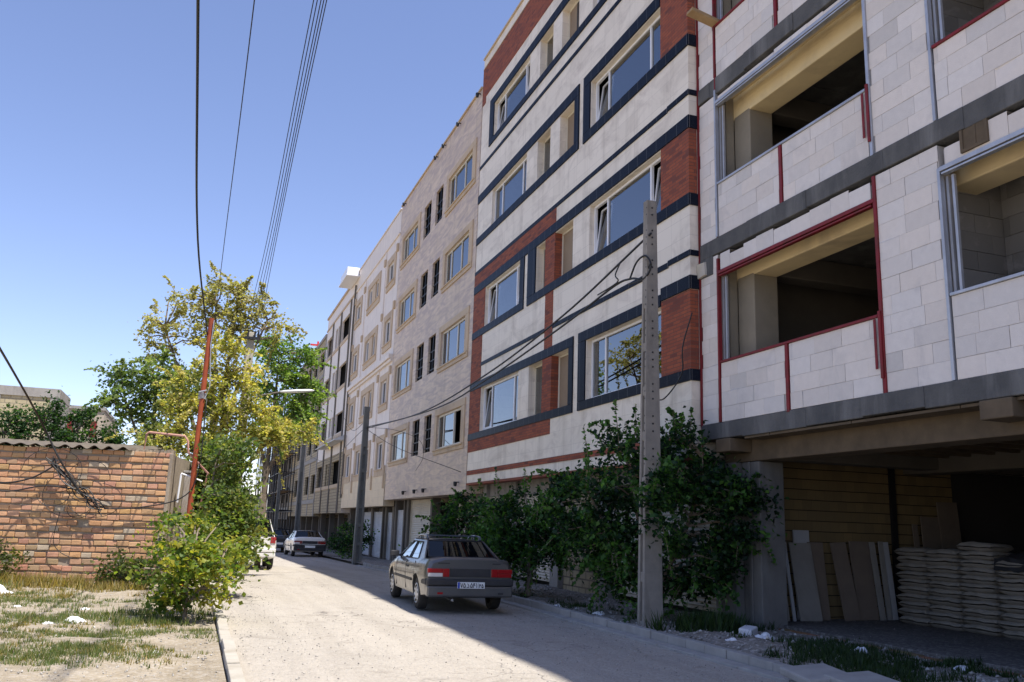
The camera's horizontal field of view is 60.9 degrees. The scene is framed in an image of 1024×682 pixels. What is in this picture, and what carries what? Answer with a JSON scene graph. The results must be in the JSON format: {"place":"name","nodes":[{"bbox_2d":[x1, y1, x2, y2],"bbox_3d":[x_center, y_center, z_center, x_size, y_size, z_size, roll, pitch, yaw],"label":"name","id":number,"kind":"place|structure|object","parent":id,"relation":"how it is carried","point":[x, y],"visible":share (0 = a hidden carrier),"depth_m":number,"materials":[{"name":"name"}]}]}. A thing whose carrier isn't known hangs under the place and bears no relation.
{"place":"outdoors","nodes":[
{"label":"outdoors","id":0,"kind":"place"},
{"bbox_2d":[0,578,225,681],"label":"verge soil","id":1,"kind":"structure","parent":0,"point":[194,672],"depth_m":9.99,"materials":[{"name":"beige soil"}]},
{"bbox_2d":[0,535,31,576],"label":"bush","id":2,"kind":"object","parent":1,"relation":"on","point":[4,556],"visible":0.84,"depth_m":18.41,"materials":[{"name":"green plant"}]},
{"bbox_2d":[0,587,217,681],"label":"verge stones","id":3,"kind":"object","parent":1,"relation":"on","point":[137,662],"visible":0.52,"depth_m":10.16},
{"bbox_2d":[0,578,228,671],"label":"green weeds","id":4,"kind":"object","parent":1,"relation":"on","point":[56,650],"visible":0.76,"depth_m":11.57,"materials":[{"name":"green plant"}]},
{"bbox_2d":[0,569,236,665],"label":"dry grass","id":5,"kind":"structure","parent":1,"relation":"on","point":[82,584],"depth_m":17.29,"materials":[{"name":"beige plant"}]},
{"bbox_2d":[81,544,157,589],"bbox_3d":[-8.230,4.920,18.585,1.681,1.116,1.124,-1,-12,11],"label":"bush","id":6,"kind":"object","parent":1,"relation":"on","point":[121,574],"visible":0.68,"depth_m":18.47,"materials":[{"name":"green plant"}]},
{"bbox_2d":[109,506,260,621],"bbox_3d":[-4.949,3.418,13.461,2.148,1.723,2.318,-4,-13,26],"label":"verge shrub","id":7,"kind":"object","parent":1,"relation":"on","point":[188,560],"visible":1,"depth_m":13.15,"materials":[{"name":"green plant"}]},
{"bbox_2d":[182,318,214,584],"bbox_3d":[-7.286,2.607,20.197,0.249,6.451,0.162,6,-13,-19],"label":"steel post","id":8,"kind":"object","parent":1,"relation":"on","point":[202,395],"visible":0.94,"depth_m":20.38,"materials":[{"name":"red metal"}]},
{"bbox_2d":[195,0,207,360],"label":"overhead cable","id":9,"kind":"object","parent":8,"relation":"attached to","point":[197,83],"visible":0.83,"depth_m":12.06,"materials":[{"name":"black plastic"}]},
{"bbox_2d":[0,0,520,494],"label":"sky","id":10,"kind":"structure","parent":0,"point":[98,97],"materials":[{"name":"blue"}]},
{"bbox_2d":[215,546,367,657],"bbox_3d":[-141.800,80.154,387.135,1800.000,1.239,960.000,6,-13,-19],"label":"ground","id":11,"kind":"structure","parent":0,"point":[339,560],"depth_m":44.60,"materials":[{"name":"soil"}]},
{"bbox_2d":[0,402,33,446],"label":"garden tree","id":12,"kind":"object","parent":11,"relation":"on","point":[9,419],"visible":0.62,"depth_m":23.25,"materials":[{"name":"green plant"}]},
{"bbox_2d":[0,385,70,447],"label":"house","id":13,"kind":"structure","parent":11,"relation":"on","point":[12,395],"depth_m":40.03,"materials":[{"name":"concrete"}]},
{"bbox_2d":[4,390,71,446],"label":"garden tree","id":14,"kind":"object","parent":11,"relation":"on","point":[52,413],"visible":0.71,"depth_m":23.46,"materials":[{"name":"green plant"}]},
{"bbox_2d":[39,403,107,449],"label":"garden tree","id":15,"kind":"object","parent":11,"relation":"on","point":[67,434],"visible":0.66,"depth_m":23.75,"materials":[{"name":"green plant"}]},
{"bbox_2d":[67,405,125,450],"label":"house","id":16,"kind":"structure","parent":11,"relation":"on","point":[104,416],"depth_m":54.53,"materials":[{"name":"concrete"}]},
{"bbox_2d":[0,438,193,583],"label":"brick shed","id":17,"kind":"structure","parent":11,"relation":"on","point":[140,476],"depth_m":19.58,"materials":[{"name":"orange brick"}]},
{"bbox_2d":[21,448,121,517],"bbox_3d":[-9.842,3.174,19.466,2.200,1.527,0.149,4,-12,-10],"label":"cable coil","id":18,"kind":"object","parent":17,"relation":"hanging from","point":[59,470],"visible":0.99,"depth_m":19.45,"materials":[{"name":"black rubber"}]},
{"bbox_2d":[0,347,83,496],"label":"overhead cable","id":19,"kind":"object","parent":18,"relation":"attached to","point":[33,407],"visible":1,"depth_m":18.77,"materials":[{"name":"black plastic"}]},
{"bbox_2d":[78,417,130,450],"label":"garden tree","id":20,"kind":"object","parent":11,"relation":"on","point":[119,439],"visible":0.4,"depth_m":23.98,"materials":[{"name":"green plant"}]},
{"bbox_2d":[82,345,214,451],"bbox_3d":[-10.805,3.406,25.757,4.054,6.584,2.922,9,-14,-29],"label":"dark tree","id":21,"kind":"object","parent":11,"relation":"on","point":[132,385],"visible":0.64,"depth_m":25.73,"materials":[{"name":"green plant"}]},
{"bbox_2d":[162,421,274,592],"bbox_3d":[-6.064,3.441,18.084,2.312,3.626,2.410,6,-13,-19],"label":"street tree","id":22,"kind":"object","parent":11,"relation":"on","point":[239,505],"visible":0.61,"depth_m":18.09,"materials":[{"name":"green plant"}]},
{"bbox_2d":[133,260,307,430],"bbox_3d":[-9.837,2.273,28.603,5.709,10.249,2.782,6,-13,-19],"label":"tall tree","id":23,"kind":"object","parent":11,"relation":"on","point":[239,291],"visible":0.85,"depth_m":28.94,"materials":[{"name":"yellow plant"}]},
{"bbox_2d":[208,582,245,681],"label":"kerb","id":24,"kind":"structure","parent":11,"relation":"on","point":[233,671],"depth_m":10.06,"materials":[{"name":"grey concrete"}]},
{"bbox_2d":[181,431,275,579],"bbox_3d":[-7.723,4.360,22.500,2.966,4.182,2.292,1,-12,4],"label":"hedge bush","id":25,"kind":"object","parent":11,"relation":"on","point":[200,484],"visible":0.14,"depth_m":22.38,"materials":[{"name":"green plant"}]},
{"bbox_2d":[223,330,259,572],"bbox_3d":[-8.003,3.297,25.629,0.480,7.320,0.330,6,-13,-19],"label":"utility pole","id":26,"kind":"object","parent":11,"relation":"on","point":[250,337],"visible":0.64,"depth_m":26.17,"materials":[{"name":"black"}]},
{"bbox_2d":[254,385,298,532],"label":"apartment building","id":27,"kind":"structure","parent":11,"relation":"on","point":[273,477],"depth_m":85.03,"materials":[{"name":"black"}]},
{"bbox_2d":[267,410,318,534],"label":"apartment building","id":28,"kind":"structure","parent":11,"relation":"on","point":[292,521],"depth_m":88.33,"materials":[{"name":"grey"}]},
{"bbox_2d":[288,334,347,545],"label":"apartment building","id":29,"kind":"structure","parent":11,"relation":"on","point":[307,514],"depth_m":72.49,"materials":[{"name":"grey"}]},
{"bbox_2d":[322,519,354,557],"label":"roadside bush","id":30,"kind":"object","parent":11,"relation":"on","point":[339,534],"visible":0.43,"depth_m":45.00,"materials":[{"name":"green plant"}]},
{"bbox_2d":[313,267,382,550],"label":"apartment building","id":31,"kind":"structure","parent":11,"relation":"on","point":[327,500],"depth_m":60.12,"materials":[{"name":"white stone"}]},
{"bbox_2d":[340,208,446,560],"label":"apartment building","id":32,"kind":"structure","parent":11,"relation":"on","point":[371,350],"depth_m":47.07,"materials":[{"name":"white stone"}]},
{"bbox_2d":[384,86,482,560],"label":"apartment building","id":33,"kind":"structure","parent":11,"relation":"on","point":[432,355],"depth_m":35.37,"materials":[{"name":"beige stone"}]},
{"bbox_2d":[392,430,405,460],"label":"window","id":34,"kind":"structure","parent":33,"relation":"in","point":[399,439],"depth_m":39.77,"materials":[{"name":"beige plastic"}]},
{"bbox_2d":[396,358,409,392],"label":"window","id":35,"kind":"structure","parent":33,"relation":"in","point":[403,370],"depth_m":40.45,"materials":[{"name":"glass"}]},
{"bbox_2d":[437,408,460,448],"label":"window","id":36,"kind":"structure","parent":33,"relation":"in","point":[447,422],"depth_m":32.20,"materials":[{"name":"beige plastic"}]},
{"bbox_2d":[442,318,464,364],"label":"window","id":37,"kind":"structure","parent":33,"relation":"in","point":[453,338],"depth_m":32.58,"materials":[{"name":"glass"}]},
{"bbox_2d":[446,233,468,282],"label":"window","id":38,"kind":"structure","parent":33,"relation":"in","point":[457,258],"depth_m":33.26,"materials":[{"name":"glass"}]},
{"bbox_2d":[450,152,472,204],"bbox_3d":[-1.915,-6.202,33.759,0.070,1.312,3.292,6,-13,-19],"label":"window","id":39,"kind":"structure","parent":33,"relation":"in","point":[463,176],"depth_m":33.93,"materials":[{"name":"glass"}]},
{"bbox_2d":[355,562,794,681],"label":"kerb","id":40,"kind":"structure","parent":11,"relation":"on","point":[753,664],"depth_m":12.63,"materials":[{"name":"concrete"}]},
{"bbox_2d":[780,663,845,681],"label":"cover slab","id":41,"kind":"structure","parent":40,"relation":"on","point":[809,673],"depth_m":9.39,"materials":[{"name":"concrete"}]},
{"bbox_2d":[824,671,899,681],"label":"cover slab","id":42,"kind":"structure","parent":41,"relation":"on","point":[864,676],"depth_m":8.98,"materials":[{"name":"concrete"}]},
{"bbox_2d":[695,0,1023,676],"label":"unfinished building","id":43,"kind":"structure","parent":11,"relation":"on","point":[860,265],"depth_m":13.69,"materials":[{"name":"concrete"}]},
{"bbox_2d":[686,7,719,26],"bbox_3d":[3.974,-6.194,17.002,1.186,0.316,0.220,6,-13,-19],"label":"plank","id":44,"kind":"object","parent":43,"relation":"on","point":[702,16],"visible":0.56,"depth_m":16.88,"materials":[{"name":"beige wood"}]},
{"bbox_2d":[788,542,822,621],"bbox_3d":[5.222,4.283,15.516,0.474,1.341,0.304,6,-13,-19],"label":"board","id":45,"kind":"object","parent":43,"relation":"on","point":[806,590],"visible":1,"depth_m":15.49,"materials":[{"name":"grey wood"}]},
{"bbox_2d":[807,542,830,619],"bbox_3d":[5.528,4.326,15.719,0.349,1.356,0.178,6,-13,-19],"label":"board","id":46,"kind":"object","parent":43,"relation":"on","point":[818,560],"visible":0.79,"depth_m":15.75,"materials":[{"name":"wood"}]},
{"bbox_2d":[829,542,860,620],"bbox_3d":[6.061,4.369,15.856,0.429,1.386,0.242,6,-13,-19],"label":"board","id":47,"kind":"object","parent":43,"relation":"on","point":[846,587],"visible":1,"depth_m":15.84,"materials":[{"name":"wood"}]},
{"bbox_2d":[848,541,878,620],"bbox_3d":[6.466,4.404,16.030,0.448,1.395,0.199,6,-13,-19],"label":"board","id":48,"kind":"object","parent":43,"relation":"on","point":[862,572],"visible":1,"depth_m":16.02,"materials":[{"name":"wood"}]},
{"bbox_2d":[868,542,885,620],"bbox_3d":[6.753,4.433,16.113,0.128,1.390,0.221,6,-13,-19],"label":"board","id":49,"kind":"object","parent":43,"relation":"on","point":[877,582],"visible":1,"depth_m":16.09,"materials":[{"name":"wood"}]},
{"bbox_2d":[878,542,891,619],"bbox_3d":[6.931,4.450,16.199,0.103,1.405,0.206,4,-12,-10],"label":"board","id":50,"kind":"object","parent":43,"relation":"on","point":[885,581],"visible":1,"depth_m":16.18,"materials":[{"name":"grey wood"}]},
{"bbox_2d":[883,542,898,619],"bbox_3d":[7.054,4.470,16.257,0.142,1.397,0.167,6,-13,-19],"label":"board","id":51,"kind":"object","parent":43,"relation":"on","point":[890,584],"visible":1,"depth_m":16.23,"materials":[{"name":"grey wood"}]},
{"bbox_2d":[920,517,941,548],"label":"board","id":52,"kind":"object","parent":43,"relation":"on","point":[930,532],"visible":0.36,"depth_m":16.83,"materials":[{"name":"brown wood"}]},
{"bbox_2d":[936,502,961,569],"bbox_3d":[8.547,4.238,16.858,0.550,2.208,0.157,6,-13,-19],"label":"board","id":53,"kind":"object","parent":43,"relation":"on","point":[949,525],"visible":0.36,"depth_m":17.01,"materials":[{"name":"brown wood"}]},
{"bbox_2d":[962,624,1007,636],"bbox_3d":[7.779,4.692,14.152,0.514,0.169,0.746,7,-12,-18],"label":"cement bag","id":54,"kind":"object","parent":43,"relation":"on","point":[981,629],"visible":0.62,"depth_m":14.06,"materials":[{"name":"paper"}]},
{"bbox_2d":[963,616,1005,627],"bbox_3d":[7.809,4.569,14.201,0.515,0.175,0.746,6,-13,-17],"label":"cement bag","id":55,"kind":"object","parent":54,"relation":"on","point":[982,621],"visible":0.57,"depth_m":14.13,"materials":[{"name":"paper"}]},
{"bbox_2d":[961,608,1006,619],"bbox_3d":[7.793,4.431,14.184,0.515,0.175,0.746,6,-12,-19],"label":"cement bag","id":56,"kind":"object","parent":55,"relation":"on","point":[988,614],"visible":0.67,"depth_m":14.07,"materials":[{"name":"paper"}]},
{"bbox_2d":[960,599,1005,610],"bbox_3d":[7.792,4.307,14.230,0.515,0.175,0.746,7,-14,-21],"label":"cement bag","id":57,"kind":"object","parent":56,"relation":"on","point":[970,603],"visible":0.69,"depth_m":14.15,"materials":[{"name":"paper"}]},
{"bbox_2d":[961,591,1009,602],"bbox_3d":[7.816,4.177,14.248,0.515,0.175,0.746,5,-12,-20],"label":"cement bag","id":58,"kind":"object","parent":57,"relation":"on","point":[991,597],"visible":0.61,"depth_m":14.15,"materials":[{"name":"paper"}]},
{"bbox_2d":[958,583,1003,593],"bbox_3d":[7.789,4.055,14.294,0.515,0.168,0.746,8,-14,-18],"label":"cement bag","id":59,"kind":"object","parent":58,"relation":"on","point":[980,589],"visible":0.71,"depth_m":14.16,"materials":[{"name":"paper"}]},
{"bbox_2d":[959,575,1004,584],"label":"cement bag","id":60,"kind":"object","parent":59,"relation":"on","point":[985,580],"visible":0.7,"depth_m":14.22,"materials":[{"name":"paper"}]},
{"bbox_2d":[957,567,1000,576],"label":"cement bag","id":61,"kind":"object","parent":60,"relation":"on","point":[978,571],"visible":0.62,"depth_m":14.24,"materials":[{"name":"paper"}]},
{"bbox_2d":[958,559,993,568],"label":"cement bag","id":62,"kind":"object","parent":61,"relation":"on","point":[988,564],"visible":0.59,"depth_m":14.29,"materials":[{"name":"paper"}]},
{"bbox_2d":[958,551,1011,559],"bbox_3d":[7.843,3.541,14.397,0.514,0.169,0.746,5,-13,-18],"label":"cement bag","id":63,"kind":"object","parent":62,"relation":"on","point":[975,555],"visible":0.72,"depth_m":14.23,"materials":[{"name":"paper"}]},
{"bbox_2d":[956,541,1013,551],"bbox_3d":[7.828,3.415,14.440,0.515,0.175,0.746,6,-12,-18],"label":"cement bag","id":64,"kind":"object","parent":63,"relation":"on","point":[972,546],"visible":0.95,"depth_m":14.21,"materials":[{"name":"paper"}]},
{"bbox_2d":[1001,630,1023,640],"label":"cement bag","id":65,"kind":"object","parent":43,"relation":"on","point":[1015,635],"visible":0.9,"depth_m":13.53,"materials":[{"name":"paper"}]},
{"bbox_2d":[998,621,1023,631],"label":"cement bag","id":66,"kind":"object","parent":65,"relation":"on","point":[1012,626],"visible":0.85,"depth_m":13.59,"materials":[{"name":"paper"}]},
{"bbox_2d":[999,612,1023,622],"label":"cement bag","id":67,"kind":"object","parent":66,"relation":"on","point":[1014,617],"visible":0.92,"depth_m":13.57,"materials":[{"name":"paper"}]},
{"bbox_2d":[999,604,1023,613],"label":"cement bag","id":68,"kind":"object","parent":67,"relation":"on","point":[1013,608],"visible":0.88,"depth_m":13.60,"materials":[{"name":"paper"}]},
{"bbox_2d":[997,595,1023,604],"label":"cement bag","id":69,"kind":"object","parent":68,"relation":"on","point":[1017,599],"visible":0.94,"depth_m":13.62,"materials":[{"name":"paper"}]},
{"bbox_2d":[998,586,1023,595],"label":"cement bag","id":70,"kind":"object","parent":69,"relation":"on","point":[1011,590],"visible":0.81,"depth_m":13.65,"materials":[{"name":"paper"}]},
{"bbox_2d":[996,578,1023,587],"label":"cement bag","id":71,"kind":"object","parent":70,"relation":"on","point":[1009,582],"visible":0.87,"depth_m":13.71,"materials":[{"name":"paper"}]},
{"bbox_2d":[996,570,1023,578],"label":"cement bag","id":72,"kind":"object","parent":71,"relation":"on","point":[1010,574],"visible":0.75,"depth_m":13.73,"materials":[{"name":"paper"}]},
{"bbox_2d":[995,561,1021,566],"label":"cement bag","id":73,"kind":"object","parent":72,"relation":"on","point":[1005,562],"visible":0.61,"depth_m":13.69,"materials":[{"name":"paper"}]},
{"bbox_2d":[994,550,1023,572],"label":"plastic sheet","id":74,"kind":"object","parent":73,"relation":"on","point":[1017,557],"visible":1,"depth_m":13.66,"materials":[{"name":"black"}]},
{"bbox_2d":[315,549,391,566],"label":"pavement","id":75,"kind":"structure","parent":0,"point":[376,561],"depth_m":41.88,"materials":[{"name":"grey concrete"}]},
{"bbox_2d":[294,445,304,530],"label":"utility pole","id":76,"kind":"object","parent":75,"relation":"on","point":[298,508],"visible":0.79,"depth_m":59.69,"materials":[{"name":"grey concrete"}]},
{"bbox_2d":[331,519,379,558],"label":"roadside bush","id":77,"kind":"object","parent":75,"relation":"on","point":[349,544],"visible":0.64,"depth_m":42.24,"materials":[{"name":"green plant"}]},
{"bbox_2d":[352,406,369,564],"bbox_3d":[-6.580,6.406,38.132,0.380,7.100,0.300,6,-13,-19],"label":"utility pole","id":78,"kind":"object","parent":75,"relation":"on","point":[358,537],"visible":0.9,"depth_m":37.97,"materials":[{"name":"grey concrete"}]},
{"bbox_2d":[214,548,783,681],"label":"road","id":79,"kind":"structure","parent":0,"point":[315,598],"depth_m":12.29,"materials":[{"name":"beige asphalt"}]},
{"bbox_2d":[104,322,329,488],"bbox_3d":[-8.069,2.932,24.348,6.165,7.103,3.425,6,-13,-19],"label":"yellow tree","id":80,"kind":"object","parent":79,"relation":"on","point":[275,431],"visible":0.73,"depth_m":24.47,"materials":[{"name":"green plant"}]},
{"bbox_2d":[248,518,275,568],"bbox_3d":[-9.381,7.131,30.830,2.081,1.740,4.569,6,-13,-19],"label":"parked car","id":81,"kind":"object","parent":79,"relation":"on","point":[271,550],"visible":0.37,"depth_m":29.05,"materials":[{"name":"white paint"}]},
{"bbox_2d":[247,329,337,567],"bbox_3d":[-8.384,3.883,31.973,3.641,8.600,3.215,6,-13,-19],"label":"green tree","id":82,"kind":"object","parent":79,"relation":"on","point":[291,379],"visible":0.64,"depth_m":32.09,"materials":[{"name":"green plant"}]},
{"bbox_2d":[284,530,325,556],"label":"parked car","id":83,"kind":"object","parent":79,"relation":"on","point":[312,542],"visible":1,"depth_m":45.17,"materials":[{"name":"white paint"}]},
{"bbox_2d":[388,534,512,608],"bbox_3d":[-1.385,4.736,18.147,1.971,1.396,4.506,6,-13,-19],"label":"parked car","id":84,"kind":"object","parent":79,"relation":"on","point":[422,569],"visible":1,"depth_m":16.34,"materials":[{"name":"silver metal"}]},
{"bbox_2d":[466,0,1012,613],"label":"apartment building","id":85,"kind":"structure","parent":0,"point":[590,128],"depth_m":22.02,"materials":[{"name":"beige stone"}]},
{"bbox_2d":[483,373,517,429],"bbox_3d":[-0.243,1.912,26.741,0.203,1.432,3.522,6,-13,-19],"label":"window","id":86,"kind":"structure","parent":85,"relation":"in","point":[503,396],"depth_m":26.76,"materials":[{"name":"glass"}]},
{"bbox_2d":[488,264,519,322],"bbox_3d":[-0.134,-1.420,27.456,0.202,1.332,3.352,6,-13,-19],"label":"window","id":87,"kind":"structure","parent":85,"relation":"in","point":[506,294],"depth_m":27.53,"materials":[{"name":"glass"}]},
{"bbox_2d":[494,157,526,221],"bbox_3d":[0.006,-4.776,27.890,0.070,1.262,3.292,6,-13,-19],"label":"window","id":88,"kind":"structure","parent":85,"relation":"in","point":[514,186],"depth_m":28.02,"materials":[{"name":"blue glass"}]},
{"bbox_2d":[497,61,529,129],"bbox_3d":[0.161,-7.954,28.629,0.201,1.232,3.412,6,-13,-19],"label":"window","id":89,"kind":"structure","parent":85,"relation":"in","point":[519,88],"depth_m":28.70,"materials":[{"name":"blue glass"}]},
{"bbox_2d":[534,364,541,414],"bbox_3d":[1.154,1.362,23.944,0.730,1.440,1.072,6,-13,-19],"label":"balcony door","id":90,"kind":"structure","parent":85,"relation":"in","point":[538,369],"depth_m":24.14,"materials":[{"name":"beige plastic"}]},
{"bbox_2d":[558,353,567,407],"bbox_3d":[1.738,1.041,22.347,0.730,1.440,1.132,6,-13,-19],"label":"balcony door","id":91,"kind":"structure","parent":85,"relation":"in","point":[563,359],"depth_m":22.52,"materials":[{"name":"beige plastic"}]},
{"bbox_2d":[561,226,572,275],"bbox_3d":[1.877,-2.307,22.984,0.730,1.340,1.172,6,-13,-19],"label":"balcony door","id":92,"kind":"structure","parent":85,"relation":"in","point":[567,237],"depth_m":23.14,"materials":[{"name":"beige plastic"}]},
{"bbox_2d":[591,310,660,397],"bbox_3d":[2.516,0.366,19.061,0.070,1.432,3.572,6,-13,-19],"label":"window","id":93,"kind":"structure","parent":85,"relation":"in","point":[616,355],"depth_m":19.46,"materials":[{"name":"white glass"}]},
{"bbox_2d":[594,156,660,253],"bbox_3d":[2.698,-2.965,19.771,0.202,1.332,3.522,6,-13,-19],"label":"window","id":94,"kind":"structure","parent":85,"relation":"in","point":[623,212],"depth_m":19.85,"materials":[{"name":"glass"}]},
{"bbox_2d":[596,15,659,121],"bbox_3d":[2.808,-6.264,20.474,0.201,1.262,3.522,6,-13,-19],"label":"window","id":95,"kind":"structure","parent":85,"relation":"in","point":[644,53],"depth_m":20.41,"materials":[{"name":"glass"}]},
{"bbox_2d":[512,580,1023,681],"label":"pavement strip","id":96,"kind":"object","parent":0,"point":[757,644],"visible":0.27,"depth_m":13.24,"materials":[{"name":"concrete"}]},
{"bbox_2d":[415,488,493,539],"bbox_3d":[-1.419,5.517,24.785,1.994,2.665,2.304,13,-16,-42],"label":"street tree","id":97,"kind":"object","parent":96,"relation":"on","point":[453,511],"visible":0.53,"depth_m":24.88,"materials":[{"name":"green plant"}]},
{"bbox_2d":[458,467,582,597],"bbox_3d":[0.124,4.700,20.020,4.188,3.658,2.716,-8,-16,39],"label":"street tree","id":98,"kind":"object","parent":96,"relation":"on","point":[502,537],"visible":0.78,"depth_m":19.55,"materials":[{"name":"green plant"}]},
{"bbox_2d":[637,200,662,625],"bbox_3d":[2.390,1.263,15.086,0.370,7.780,0.240,6,-13,-19],"label":"utility pole","id":99,"kind":"object","parent":96,"relation":"on","point":[650,588],"visible":0.82,"depth_m":14.99,"materials":[{"name":"concrete"}]},
{"bbox_2d":[367,232,651,426],"bbox_3d":[-2.012,1.141,27.043,0.138,1.564,25.307,6,-13,-20],"label":"overhead cable","id":100,"kind":"object","parent":99,"relation":"attached to","point":[593,288],"visible":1,"depth_m":19.48,"materials":[{"name":"black plastic"}]},
{"bbox_2d":[367,264,651,428],"bbox_3d":[-2.015,1.463,26.973,0.126,1.076,25.314,6,-13,-20],"label":"overhead cable","id":101,"kind":"object","parent":99,"relation":"attached to","point":[580,312],"visible":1,"depth_m":20.16,"materials":[{"name":"black plastic"}]},
{"bbox_2d":[526,399,795,622],"bbox_3d":[2.352,3.276,15.869,3.741,4.396,4.752,6,-13,-19],"label":"street tree","id":102,"kind":"object","parent":96,"relation":"on","point":[697,488],"visible":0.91,"depth_m":15.25,"materials":[{"name":"green plant"}]},
{"bbox_2d":[512,591,1023,681],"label":"shade weeds","id":103,"kind":"object","parent":96,"relation":"on","point":[852,660],"visible":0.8,"depth_m":11.03,"materials":[{"name":"green plant"}]},
{"bbox_2d":[512,584,1023,681],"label":"rubble","id":104,"kind":"object","parent":96,"relation":"on","point":[772,645],"visible":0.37,"depth_m":12.71,"materials":[{"name":"stone"}]},
{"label":"house","id":105,"kind":"object","parent":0,"visible":0},
{"bbox_2d":[203,0,254,421],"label":"overhead cable","id":106,"kind":"object","parent":105,"relation":"attached to","point":[237,140],"visible":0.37,"depth_m":13.39,"materials":[{"name":"black plastic"}]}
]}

